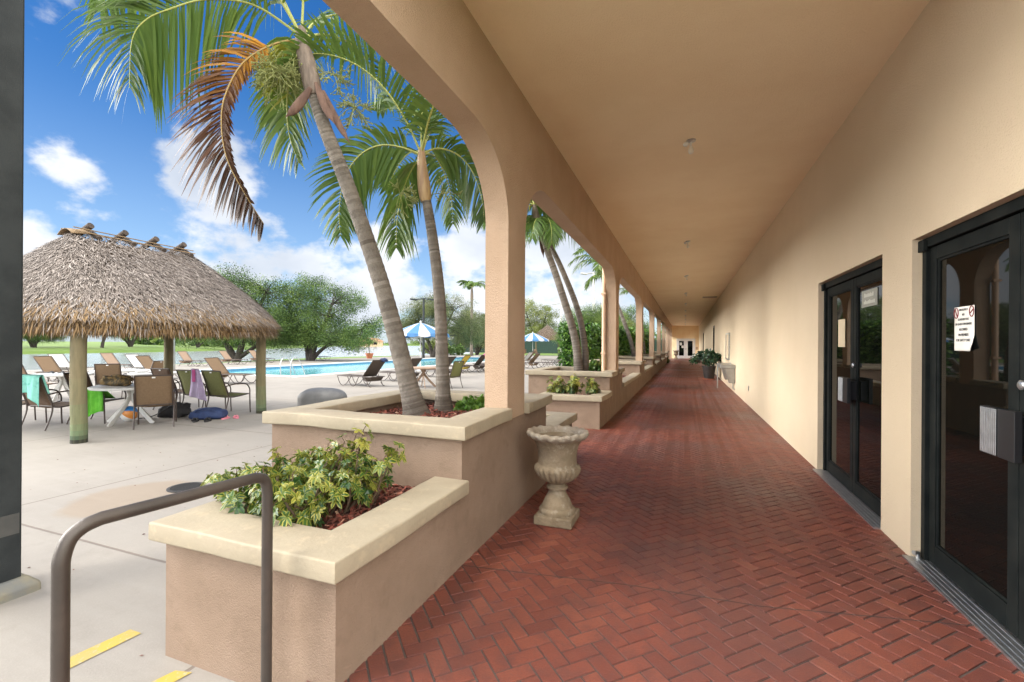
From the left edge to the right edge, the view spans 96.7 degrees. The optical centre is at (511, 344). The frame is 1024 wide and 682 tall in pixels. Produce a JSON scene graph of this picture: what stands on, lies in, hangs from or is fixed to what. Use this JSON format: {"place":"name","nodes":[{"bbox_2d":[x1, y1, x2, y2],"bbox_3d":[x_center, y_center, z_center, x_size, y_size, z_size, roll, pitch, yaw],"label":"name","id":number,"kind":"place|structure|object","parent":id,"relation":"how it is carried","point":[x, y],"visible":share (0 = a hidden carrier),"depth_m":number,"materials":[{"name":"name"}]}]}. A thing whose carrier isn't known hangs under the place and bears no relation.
{"place":"outdoors","nodes":[
{"label":"outdoors","id":0,"kind":"place"},
{"bbox_2d":[22,341,419,353],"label":"bank","id":1,"kind":"structure","parent":0,"point":[92,347],"depth_m":97.96,"materials":[{"name":"green plant"}]},
{"bbox_2d":[23,333,66,347],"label":"shade tree","id":2,"kind":"object","parent":1,"relation":"on","point":[34,341],"visible":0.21,"depth_m":83.78,"materials":[{"name":"green plant"}]},
{"bbox_2d":[108,334,157,346],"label":"shade tree","id":3,"kind":"object","parent":1,"relation":"on","point":[130,342],"visible":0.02,"depth_m":103.12,"materials":[{"name":"green plant"}]},
{"bbox_2d":[123,325,661,346],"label":"woods","id":4,"kind":"object","parent":1,"relation":"on","point":[153,341],"visible":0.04,"depth_m":131.40,"materials":[{"name":"green plant"}]},
{"bbox_2d":[22,345,473,369],"bbox_3d":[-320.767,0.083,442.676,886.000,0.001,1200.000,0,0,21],"label":"lake","id":5,"kind":"structure","parent":0,"point":[29,362],"depth_m":74.96,"materials":[{"name":"liquid"}]},
{"bbox_2d":[355,338,384,346],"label":"lake house","id":6,"kind":"structure","parent":5,"relation":"on","point":[380,343],"depth_m":314.83,"materials":[{"name":"beige glass"}]},
{"bbox_2d":[0,354,561,681],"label":"pool deck","id":7,"kind":"structure","parent":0,"point":[118,579],"depth_m":4.58,"materials":[{"name":"concrete"}]},
{"bbox_2d":[0,0,40,603],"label":"steel post","id":8,"kind":"object","parent":7,"relation":"on","point":[15,582],"visible":1,"depth_m":2.78,"materials":[{"name":"metal"}]},
{"bbox_2d":[22,400,47,422],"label":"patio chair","id":9,"kind":"object","parent":7,"relation":"on","point":[23,402],"visible":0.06,"depth_m":8.77,"materials":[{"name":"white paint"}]},
{"bbox_2d":[22,364,58,397],"bbox_3d":[-12.878,0.997,12.313,0.602,0.978,0.751,0,0,25],"label":"patio chair","id":10,"kind":"object","parent":7,"relation":"on","point":[25,372],"visible":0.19,"depth_m":12.44,"materials":[{"name":"white paint"}]},
{"bbox_2d":[22,377,69,430],"bbox_3d":[-8.381,1.025,8.285,0.602,0.978,0.751,0,0,11],"label":"patio chair","id":11,"kind":"object","parent":7,"relation":"on","point":[45,400],"visible":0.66,"depth_m":8.09,"materials":[{"name":"brown fabric"}]},
{"bbox_2d":[22,374,49,407],"bbox_3d":[-8.430,0.802,7.966,0.623,0.562,0.277,0,0,11],"label":"towel","id":12,"kind":"object","parent":11,"relation":"on","point":[30,385],"visible":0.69,"depth_m":7.84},
{"bbox_2d":[33,356,68,381],"bbox_3d":[-17.909,0.963,18.075,1.927,0.991,0.686,0,0,11],"label":"sun lounger","id":13,"kind":"object","parent":7,"relation":"on","point":[46,364],"visible":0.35,"depth_m":18.18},
{"bbox_2d":[38,372,94,401],"bbox_3d":[-11.826,1.141,11.975,1.240,0.755,1.240,0,0,-19],"label":"round table","id":14,"kind":"object","parent":7,"relation":"on","point":[61,378],"visible":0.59,"depth_m":11.92,"materials":[{"name":"white plastic"}]},
{"bbox_2d":[48,354,92,370],"bbox_3d":[-20.868,0.945,21.552,1.927,0.991,0.686,0,0,11],"label":"sun lounger","id":15,"kind":"object","parent":7,"relation":"on","point":[62,361],"visible":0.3,"depth_m":21.68,"materials":[{"name":"fabric"}]},
{"bbox_2d":[63,372,126,423],"bbox_3d":[-8.168,1.026,8.932,0.751,0.978,0.602,0,0,-7],"label":"patio chair","id":16,"kind":"object","parent":7,"relation":"on","point":[89,382],"visible":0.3,"depth_m":8.70,"materials":[{"name":"metal"}]},
{"bbox_2d":[87,389,114,416],"bbox_3d":[-8.037,1.107,8.758,0.543,0.558,0.422,0,0,-7],"label":"towel","id":17,"kind":"object","parent":16,"relation":"hanging from","point":[95,401],"visible":0.45,"depth_m":8.63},
{"bbox_2d":[70,629,139,667],"bbox_3d":[-2.103,1.543,2.299,0.102,0.001,0.346,0,0,25],"label":"painted stripe","id":18,"kind":"object","parent":7,"relation":"on","point":[87,654],"visible":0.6,"depth_m":2.32,"materials":[{"name":"yellow paint"}]},
{"bbox_2d":[94,363,126,397],"bbox_3d":[-11.181,1.008,12.705,0.602,0.978,0.751,0,0,-27],"label":"patio chair","id":19,"kind":"object","parent":7,"relation":"on","point":[101,370],"visible":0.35,"depth_m":12.42,"materials":[{"name":"fabric"}]},
{"bbox_2d":[89,369,139,393],"bbox_3d":[-11.913,1.140,13.719,1.240,0.755,1.240,0,0,-19],"label":"round table","id":20,"kind":"object","parent":7,"relation":"on","point":[124,370],"visible":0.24,"depth_m":13.47,"materials":[{"name":"white plastic"}]},
{"bbox_2d":[100,353,131,368],"bbox_3d":[-20.822,0.945,24.208,1.927,0.991,0.686,0,0,11],"label":"sun lounger","id":21,"kind":"object","parent":7,"relation":"on","point":[109,358],"visible":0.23,"depth_m":24.36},
{"bbox_2d":[87,383,154,426],"bbox_3d":[-7.380,1.168,8.811,1.240,0.755,1.240,0,0,4],"label":"round table","id":22,"kind":"object","parent":7,"relation":"on","point":[116,415],"visible":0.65,"depth_m":8.59,"materials":[{"name":"white plastic"}]},
{"bbox_2d":[99,374,133,385],"bbox_3d":[-7.551,0.683,8.769,0.740,0.217,0.312,0,0,4],"label":"tote bag","id":23,"kind":"object","parent":22,"relation":"on","point":[118,380],"visible":0.98,"depth_m":8.66,"materials":[{"name":"fabric"}]},
{"bbox_2d":[120,406,137,420],"bbox_3d":[-7.561,1.364,8.986,0.300,0.299,0.300,0,0,21],"label":"beach ball","id":24,"kind":"object","parent":7,"relation":"on","point":[127,414],"visible":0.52,"depth_m":8.89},
{"bbox_2d":[124,354,143,374],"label":"sun lounger","id":25,"kind":"object","parent":7,"relation":"on","point":[134,361],"visible":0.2,"depth_m":21.89,"materials":[{"name":"fabric"}]},
{"bbox_2d":[132,360,163,382],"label":"patio chair","id":26,"kind":"object","parent":7,"relation":"on","point":[157,364],"visible":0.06,"depth_m":14.59,"materials":[{"name":"fabric"}]},
{"bbox_2d":[127,371,176,374],"bbox_3d":[-9.945,1.152,12.704,1.240,0.755,1.240,0,0,-19],"label":"round table","id":27,"kind":"object","parent":7,"relation":"on","point":[136,373],"visible":0.2,"depth_m":12.16,"materials":[{"name":"white plastic"}]},
{"bbox_2d":[23,223,282,443],"bbox_3d":[-7.662,-0.366,9.220,5.046,3.765,5.093,0,0,21],"label":"tiki hut","id":28,"kind":"object","parent":7,"relation":"on","point":[78,288],"visible":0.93,"depth_m":7.82,"materials":[{"name":"plant"}]},
{"bbox_2d":[132,374,176,429],"bbox_3d":[-6.656,1.035,8.500,0.602,0.978,0.751,0,0,-33],"label":"patio chair","id":29,"kind":"object","parent":7,"relation":"on","point":[154,390],"visible":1,"depth_m":8.28,"materials":[{"name":"brown fabric"}]},
{"bbox_2d":[135,355,178,377],"bbox_3d":[-15.093,0.980,19.582,1.927,0.991,0.686,0,0,9],"label":"sun lounger","id":30,"kind":"object","parent":7,"relation":"on","point":[146,361],"visible":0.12,"depth_m":19.66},
{"bbox_2d":[50,473,272,681],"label":"handrail","id":31,"kind":"object","parent":7,"relation":"on","point":[60,604],"visible":1,"depth_m":1.44,"materials":[{"name":"metal"}]},
{"bbox_2d":[139,402,191,418],"bbox_3d":[-7.199,1.353,9.504,0.894,0.326,0.474,0,0,-20],"label":"backpack","id":32,"kind":"object","parent":7,"relation":"on","point":[183,409],"visible":0.67,"depth_m":9.39,"materials":[{"name":"black fabric"}]},
{"bbox_2d":[152,670,191,681],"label":"painted stripe","id":33,"kind":"object","parent":7,"relation":"on","point":[174,676],"visible":1,"depth_m":2.12,"materials":[{"name":"yellow paint"}]},
{"bbox_2d":[150,368,199,409],"bbox_3d":[-7.918,1.028,10.698,0.602,0.978,0.751,0,0,15],"label":"patio chair","id":34,"kind":"object","parent":7,"relation":"on","point":[160,371],"visible":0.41,"depth_m":10.40,"materials":[{"name":"brown fabric"}]},
{"bbox_2d":[166,482,202,492],"bbox_3d":[-3.502,1.532,4.888,0.340,0.011,0.340,0,0,21],"label":"drain grate","id":35,"kind":"object","parent":7,"relation":"on","point":[181,487],"visible":0.76,"depth_m":4.88,"materials":[{"name":"metal"}]},
{"bbox_2d":[177,351,207,366],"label":"sun lounger","id":36,"kind":"object","parent":7,"relation":"on","point":[185,357],"visible":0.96,"depth_m":30.20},
{"bbox_2d":[176,369,225,407],"bbox_3d":[-6.955,1.033,10.193,0.602,0.978,0.751,0,0,15],"label":"patio chair","id":37,"kind":"object","parent":7,"relation":"on","point":[184,376],"visible":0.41,"depth_m":9.94,"materials":[{"name":"green fabric"}]},
{"bbox_2d":[189,369,206,400],"bbox_3d":[-6.764,0.869,9.773,0.514,0.701,0.113,0,0,15],"label":"towel","id":38,"kind":"object","parent":37,"relation":"hanging from","point":[197,390],"visible":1,"depth_m":9.77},
{"bbox_2d":[188,407,227,419],"bbox_3d":[-6.197,1.399,9.292,0.674,0.247,0.390,0,0,-14],"label":"duffel bag","id":39,"kind":"object","parent":7,"relation":"on","point":[208,412],"visible":0.86,"depth_m":9.18,"materials":[{"name":"blue fabric"}]},
{"bbox_2d":[201,370,250,411],"bbox_3d":[-6.283,1.038,10.002,0.602,0.978,0.751,0,0,19],"label":"patio chair","id":40,"kind":"object","parent":7,"relation":"on","point":[216,386],"visible":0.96,"depth_m":9.77,"materials":[{"name":"green fabric"}]},
{"bbox_2d":[204,357,255,384],"bbox_3d":[-10.799,1.006,17.501,1.927,0.991,0.686,0,0,14],"label":"sun lounger","id":41,"kind":"object","parent":7,"relation":"on","point":[215,363],"visible":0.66,"depth_m":17.68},
{"bbox_2d":[219,351,247,364],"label":"sun lounger","id":42,"kind":"object","parent":7,"relation":"on","point":[226,356],"visible":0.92,"depth_m":32.97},
{"bbox_2d":[248,350,274,362],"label":"sun lounger","id":43,"kind":"object","parent":7,"relation":"on","point":[253,353],"visible":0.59,"depth_m":35.78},
{"bbox_2d":[280,357,304,376],"bbox_3d":[-10.319,1.194,21.553,0.664,1.215,1.040,0,0,21],"label":"pool ladder","id":44,"kind":"object","parent":7,"relation":"on","point":[291,365],"visible":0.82,"depth_m":21.34,"materials":[{"name":"metal"}]},
{"bbox_2d":[146,476,468,681],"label":"raised planter","id":45,"kind":"object","parent":7,"relation":"on","point":[354,588],"visible":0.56,"depth_m":2.13,"materials":[{"name":"concrete"}]},
{"bbox_2d":[200,422,406,526],"bbox_3d":[-1.208,0.748,2.660,0.978,0.520,0.855,0,0,21],"label":"variegated shrub","id":46,"kind":"object","parent":45,"relation":"in","point":[314,485],"visible":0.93,"depth_m":2.57,"materials":[{"name":"green plant"}]},
{"bbox_2d":[297,387,346,404],"bbox_3d":[-4.678,1.296,11.238,1.129,0.470,0.800,0,0,0],"label":"boulder","id":47,"kind":"object","parent":7,"relation":"on","point":[313,395],"visible":0.81,"depth_m":10.91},
{"bbox_2d":[199,356,484,376],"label":"swimming pool","id":48,"kind":"structure","parent":7,"relation":"in","point":[288,366],"depth_m":30.92,"materials":[{"name":"liquid"}]},
{"bbox_2d":[229,358,484,375],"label":"pool water","id":49,"kind":"structure","parent":48,"relation":"in","point":[329,369],"depth_m":30.02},
{"bbox_2d":[337,360,384,386],"bbox_3d":[-5.578,1.038,16.870,1.927,0.991,0.686,0,0,31],"label":"sun lounger","id":50,"kind":"object","parent":7,"relation":"on","point":[374,368],"visible":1,"depth_m":16.55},
{"bbox_2d":[378,358,421,381],"bbox_3d":[-4.702,1.043,19.041,1.927,0.991,0.686,0,0,29],"label":"sun lounger","id":51,"kind":"object","parent":7,"relation":"on","point":[415,361],"visible":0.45,"depth_m":18.86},
{"bbox_2d":[261,389,551,564],"bbox_3d":[-0.758,1.050,4.147,1.764,1.071,2.033,0,0,21],"label":"raised planter","id":52,"kind":"object","parent":7,"relation":"on","point":[490,455],"visible":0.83,"depth_m":3.35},
{"bbox_2d":[57,0,430,415],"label":"palm tree","id":53,"kind":"object","parent":52,"relation":"in","point":[282,88],"visible":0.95,"depth_m":4.06,"materials":[{"name":"green plant"}]},
{"bbox_2d":[273,10,485,412],"bbox_3d":[-0.994,-1.116,4.741,2.241,3.627,1.891,0,0,9],"label":"palm tree","id":54,"kind":"object","parent":52,"relation":"on","point":[376,164],"visible":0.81,"depth_m":4.56,"materials":[{"name":"green plant"}]},
{"bbox_2d":[453,394,484,412],"bbox_3d":[-0.402,0.620,4.643,0.388,0.241,0.328,0,0,21],"label":"shrub","id":55,"kind":"object","parent":52,"relation":"on","point":[466,403],"visible":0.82,"depth_m":4.61,"materials":[{"name":"green plant"}]},
{"bbox_2d":[410,298,433,357],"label":"lamp post","id":56,"kind":"object","parent":7,"relation":"on","point":[423,344],"visible":0.7,"depth_m":49.44,"materials":[{"name":"metal"}]},
{"bbox_2d":[413,366,435,387],"bbox_3d":[-3.194,1.193,16.399,1.240,0.755,1.240,0,0,-19],"label":"round table","id":57,"kind":"object","parent":7,"relation":"on","point":[423,370],"visible":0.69,"depth_m":16.37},
{"bbox_2d":[403,320,449,370],"bbox_3d":[-5.243,0.073,26.057,3.322,2.910,3.322,0,0,15],"label":"patio umbrella","id":58,"kind":"object","parent":7,"relation":"on","point":[419,330],"visible":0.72,"depth_m":25.02,"materials":[{"name":"fabric"}]},
{"bbox_2d":[416,356,455,376],"bbox_3d":[-3.619,1.050,21.616,1.927,0.991,0.686,0,0,27],"label":"sun lounger","id":59,"kind":"object","parent":7,"relation":"on","point":[451,360],"visible":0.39,"depth_m":21.38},
{"bbox_2d":[397,289,484,356],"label":"shade tree","id":60,"kind":"object","parent":7,"relation":"on","point":[416,313],"visible":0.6,"depth_m":52.69,"materials":[{"name":"green plant"}]},
{"bbox_2d":[449,361,463,387],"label":"patio chair","id":61,"kind":"object","parent":7,"relation":"on","point":[456,369],"visible":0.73,"depth_m":15.99,"materials":[{"name":"fabric"}]},
{"bbox_2d":[448,343,465,354],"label":"shrub","id":62,"kind":"object","parent":7,"relation":"on","point":[454,350],"visible":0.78,"depth_m":63.42,"materials":[{"name":"green plant"}]},
{"bbox_2d":[449,355,471,372],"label":"sun lounger","id":63,"kind":"object","parent":7,"relation":"on","point":[465,358],"visible":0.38,"depth_m":24.67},
{"bbox_2d":[448,309,484,354],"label":"shade tree","id":64,"kind":"object","parent":7,"relation":"on","point":[478,348],"visible":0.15,"depth_m":66.47,"materials":[{"name":"green plant"}]},
{"bbox_2d":[456,280,484,355],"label":"palm tree","id":65,"kind":"object","parent":7,"relation":"on","point":[470,284],"visible":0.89,"depth_m":62.36,"materials":[{"name":"green plant"}]},
{"bbox_2d":[462,355,484,371],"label":"sun lounger","id":66,"kind":"object","parent":7,"relation":"on","point":[476,365],"visible":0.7,"depth_m":25.44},
{"bbox_2d":[525,353,539,368],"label":"sun lounger","id":67,"kind":"object","parent":7,"relation":"on","point":[532,360],"visible":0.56,"depth_m":29.73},
{"bbox_2d":[525,332,548,357],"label":"patio umbrella","id":68,"kind":"object","parent":7,"relation":"on","point":[532,336],"visible":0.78,"depth_m":48.84,"materials":[{"name":"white fabric"}]},
{"bbox_2d":[546,411,576,426],"bbox_3d":[0.070,1.232,5.501,1.172,0.716,1.259,0,0,21],"label":"raised planter","id":69,"kind":"object","parent":7,"relation":"on","point":[559,418],"visible":0.08,"depth_m":5.50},
{"bbox_2d":[538,390,611,429],"bbox_3d":[1.187,1.238,8.438,1.171,0.718,1.170,0,0,21],"label":"raised planter","id":70,"kind":"object","parent":7,"relation":"on","point":[592,410],"visible":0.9,"depth_m":7.89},
{"bbox_2d":[546,376,562,393],"bbox_3d":[0.822,0.810,8.550,0.418,0.419,0.574,0,0,21],"label":"variegated shrub","id":71,"kind":"object","parent":70,"relation":"in","point":[554,388],"visible":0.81,"depth_m":8.40,"materials":[{"name":"green plant"}]},
{"bbox_2d":[556,373,583,393],"bbox_3d":[1.126,0.770,8.488,0.493,0.503,0.560,0,0,41],"label":"variegated shrub","id":72,"kind":"object","parent":70,"relation":"in","point":[572,385],"visible":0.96,"depth_m":8.38,"materials":[{"name":"green plant"}]},
{"bbox_2d":[582,376,600,394],"bbox_3d":[1.485,0.805,8.424,0.355,0.440,0.490,0,0,21],"label":"variegated shrub","id":73,"kind":"object","parent":70,"relation":"in","point":[592,388],"visible":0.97,"depth_m":8.33,"materials":[{"name":"green plant"}]},
{"bbox_2d":[526,366,624,419],"bbox_3d":[1.448,1.063,9.960,1.762,1.071,2.029,0,0,21],"label":"raised planter","id":74,"kind":"object","parent":7,"relation":"on","point":[608,380],"visible":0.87,"depth_m":9.23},
{"bbox_2d":[481,200,583,370],"bbox_3d":[0.499,-1.484,10.371,2.575,4.406,2.471,0,0,21],"label":"palm tree","id":75,"kind":"object","parent":74,"relation":"in","point":[537,211],"visible":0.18,"depth_m":10.19,"materials":[{"name":"green plant"}]},
{"bbox_2d":[525,214,588,370],"bbox_3d":[0.736,-1.232,10.642,2.161,3.886,2.146,0,0,21],"label":"palm tree","id":76,"kind":"object","parent":74,"relation":"in","point":[534,226],"visible":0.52,"depth_m":10.29,"materials":[{"name":"green plant"}]},
{"bbox_2d":[585,359,600,370],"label":"shrub","id":77,"kind":"object","parent":74,"relation":"in","point":[591,367],"visible":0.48,"depth_m":10.38,"materials":[{"name":"green plant"}]},
{"bbox_2d":[580,272,595,312],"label":"lamp post","id":78,"kind":"object","parent":7,"relation":"on","point":[593,301],"visible":0.48,"depth_m":49.98,"materials":[{"name":"metal"}]},
{"bbox_2d":[551,302,626,345],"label":"shade tree","id":79,"kind":"object","parent":7,"relation":"on","point":[593,317],"visible":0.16,"depth_m":41.69,"materials":[{"name":"green plant"}]},
{"bbox_2d":[556,319,644,366],"bbox_3d":[4.824,0.306,23.192,1.838,2.813,9.052,0,0,31],"label":"hedge","id":80,"kind":"object","parent":7,"relation":"on","point":[593,335],"visible":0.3,"depth_m":19.82,"materials":[{"name":"green plant"}]},
{"bbox_2d":[587,311,634,326],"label":"shade tree","id":81,"kind":"object","parent":7,"relation":"on","point":[632,323],"visible":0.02,"depth_m":57.80,"materials":[{"name":"green plant"}]},
{"bbox_2d":[589,359,645,389],"bbox_3d":[3.657,1.077,15.773,1.764,1.071,2.023,0,0,21],"label":"raised planter","id":82,"kind":"object","parent":7,"relation":"on","point":[631,366],"visible":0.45,"depth_m":14.73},
{"bbox_2d":[568,247,601,276],"bbox_3d":[3.281,-1.405,15.780,2.776,4.262,3.030,0,0,21],"label":"palm tree","id":83,"kind":"object","parent":82,"relation":"on","point":[596,268],"visible":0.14,"depth_m":15.86,"materials":[{"name":"green plant"}]},
{"bbox_2d":[622,372,640,406],"bbox_3d":[2.826,1.248,12.760,1.179,0.718,4.310,0,0,21],"label":"raised planter","id":84,"kind":"object","parent":7,"relation":"on","point":[630,386],"visible":0.22,"depth_m":12.17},
{"bbox_2d":[619,356,655,376],"bbox_3d":[5.868,1.090,21.594,1.760,1.071,2.029,0,0,21],"label":"raised planter","id":85,"kind":"object","parent":7,"relation":"on","point":[650,360],"visible":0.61,"depth_m":20.68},
{"bbox_2d":[584,270,635,356],"bbox_3d":[4.545,-1.549,21.818,2.500,4.624,2.418,0,0,-39],"label":"palm tree","id":86,"kind":"object","parent":85,"relation":"in","point":[623,320],"visible":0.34,"depth_m":21.59,"materials":[{"name":"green plant"}]},
{"bbox_2d":[633,327,654,353],"bbox_3d":[8.582,0.284,31.199,1.795,2.936,8.200,0,0,23],"label":"hedge","id":87,"kind":"object","parent":7,"relation":"on","point":[646,333],"visible":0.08,"depth_m":30.45,"materials":[{"name":"green plant"}]},
{"bbox_2d":[644,365,653,384],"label":"raised planter","id":88,"kind":"object","parent":7,"relation":"on","point":[648,373],"visible":0.2,"depth_m":18.01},
{"bbox_2d":[643,354,661,368],"bbox_3d":[8.070,1.104,27.408,1.763,1.070,2.029,0,0,21],"label":"raised planter","id":89,"kind":"object","parent":7,"relation":"on","point":[658,357],"visible":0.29,"depth_m":26.28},
{"bbox_2d":[619,288,645,353],"bbox_3d":[7.431,-1.432,27.662,2.745,4.374,2.591,0,0,21],"label":"palm tree","id":90,"kind":"object","parent":89,"relation":"on","point":[622,290],"visible":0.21,"depth_m":27.51,"materials":[{"name":"green plant"}]},
{"bbox_2d":[23,0,661,342],"label":"sky","id":91,"kind":"structure","parent":0,"point":[112,171],"materials":[{"name":"blue"}]},
{"bbox_2d":[175,352,557,364],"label":"lawn","id":92,"kind":"structure","parent":0,"point":[541,354],"depth_m":53.33,"materials":[{"name":"green plant"}]},
{"bbox_2d":[159,261,313,361],"bbox_3d":[-24.307,-2.759,39.618,14.362,8.854,7.139,0,0,3],"label":"shade tree","id":93,"kind":"object","parent":92,"relation":"on","point":[258,291],"visible":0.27,"depth_m":39.11,"materials":[{"name":"green plant"}]},
{"bbox_2d":[245,271,385,360],"bbox_3d":[-17.429,-2.486,40.889,13.333,8.338,8.071,0,0,21],"label":"shade tree","id":94,"kind":"object","parent":92,"relation":"on","point":[315,335],"visible":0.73,"depth_m":39.82,"materials":[{"name":"green plant"}]},
{"bbox_2d":[525,297,560,334],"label":"shade tree","id":95,"kind":"object","parent":92,"relation":"on","point":[534,325],"visible":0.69,"depth_m":87.19,"materials":[{"name":"green plant"}]},
{"bbox_2d":[535,325,560,354],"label":"tiki hut","id":96,"kind":"object","parent":92,"relation":"on","point":[547,331],"visible":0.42,"depth_m":66.45,"materials":[{"name":"brown wood"}]},
{"bbox_2d":[448,339,661,353],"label":"screen fence","id":97,"kind":"object","parent":92,"relation":"on","point":[550,346],"visible":0.06,"depth_m":83.43,"materials":[{"name":"metal"}]},
{"bbox_2d":[620,303,654,331],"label":"shade tree","id":98,"kind":"object","parent":92,"relation":"on","point":[628,317],"visible":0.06,"depth_m":70.70,"materials":[{"name":"green plant"}]},
{"bbox_2d":[306,358,1023,681],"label":"brick walkway","id":99,"kind":"structure","parent":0,"point":[723,532],"depth_m":2.74,"materials":[{"name":"brick"}]},
{"bbox_2d":[526,425,588,529],"bbox_3d":[0.371,1.069,3.729,0.512,0.747,0.512,0,0,21],"label":"stone urn","id":100,"kind":"object","parent":99,"relation":"on","point":[557,467],"visible":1,"depth_m":3.61,"materials":[{"name":"stone"}]},
{"bbox_2d":[689,348,721,379],"bbox_3d":[8.357,0.822,19.604,1.409,1.338,1.492,0,0,21],"label":"potted plant","id":101,"kind":"object","parent":99,"relation":"on","point":[709,356],"visible":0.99,"depth_m":19.37,"materials":[{"name":"green plant"}]},
{"bbox_2d":[717,361,735,389],"bbox_3d":[6.904,1.001,14.705,0.422,0.962,1.700,0,0,21],"label":"drinking fountain","id":102,"kind":"object","parent":99,"relation":"on","point":[728,370],"visible":1,"depth_m":13.93,"materials":[{"name":"metal"}]},
{"bbox_2d":[323,0,1023,673],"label":"clubhouse building","id":103,"kind":"structure","parent":0,"point":[823,176],"depth_m":3.54,"materials":[{"name":"beige paint"}]},
{"bbox_2d":[676,339,694,357],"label":"door","id":104,"kind":"structure","parent":103,"relation":"in","point":[689,344],"depth_m":50.98,"materials":[{"name":"white paint"}]},
{"bbox_2d":[683,138,695,153],"bbox_3d":[1.911,-2.125,4.906,0.129,0.147,0.096,0,0,21],"label":"ceiling light","id":105,"kind":"object","parent":103,"relation":"attached to","point":[690,141],"visible":1,"depth_m":4.89,"materials":[{"name":"metal"}]},
{"bbox_2d":[725,333,729,359],"bbox_3d":[7.650,0.067,16.135,0.050,0.940,1.200,0,0,21],"label":"notice board","id":106,"kind":"object","parent":103,"relation":"attached to","point":[727,355],"visible":0.94,"depth_m":15.94,"materials":[{"name":"beige paint"}]},
{"bbox_2d":[813,258,881,529],"bbox_3d":[3.314,0.375,4.410,0.260,2.170,1.840,0,0,21],"label":"door","id":107,"kind":"structure","parent":103,"relation":"in","point":[852,373],"depth_m":4.34,"materials":[{"name":"brown metal"}]},
{"bbox_2d":[838,319,844,346],"bbox_3d":[3.464,-0.119,4.782,0.002,0.290,0.220,0,0,21],"label":"notice","id":108,"kind":"object","parent":107,"relation":"attached to","point":[841,332],"visible":1,"depth_m":4.78,"materials":[{"name":"paper"}]},
{"bbox_2d":[862,287,877,307],"bbox_3d":[3.191,-0.415,4.063,0.005,0.150,0.360,0,0,21],"label":"door sign","id":109,"kind":"object","parent":103,"relation":"attached to","point":[869,297],"visible":1,"depth_m":4.04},
{"bbox_2d":[902,195,1023,673],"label":"door","id":110,"kind":"structure","parent":103,"relation":"in","point":[972,420],"depth_m":2.54,"materials":[{"name":"glass"}]},
{"bbox_2d":[954,305,974,350],"bbox_3d":[2.659,-0.093,2.687,0.020,0.264,0.206,0,0,21],"label":"door sign","id":111,"kind":"object","parent":103,"relation":"attached to","point":[964,323],"visible":1,"depth_m":2.68,"materials":[{"name":"paper"}]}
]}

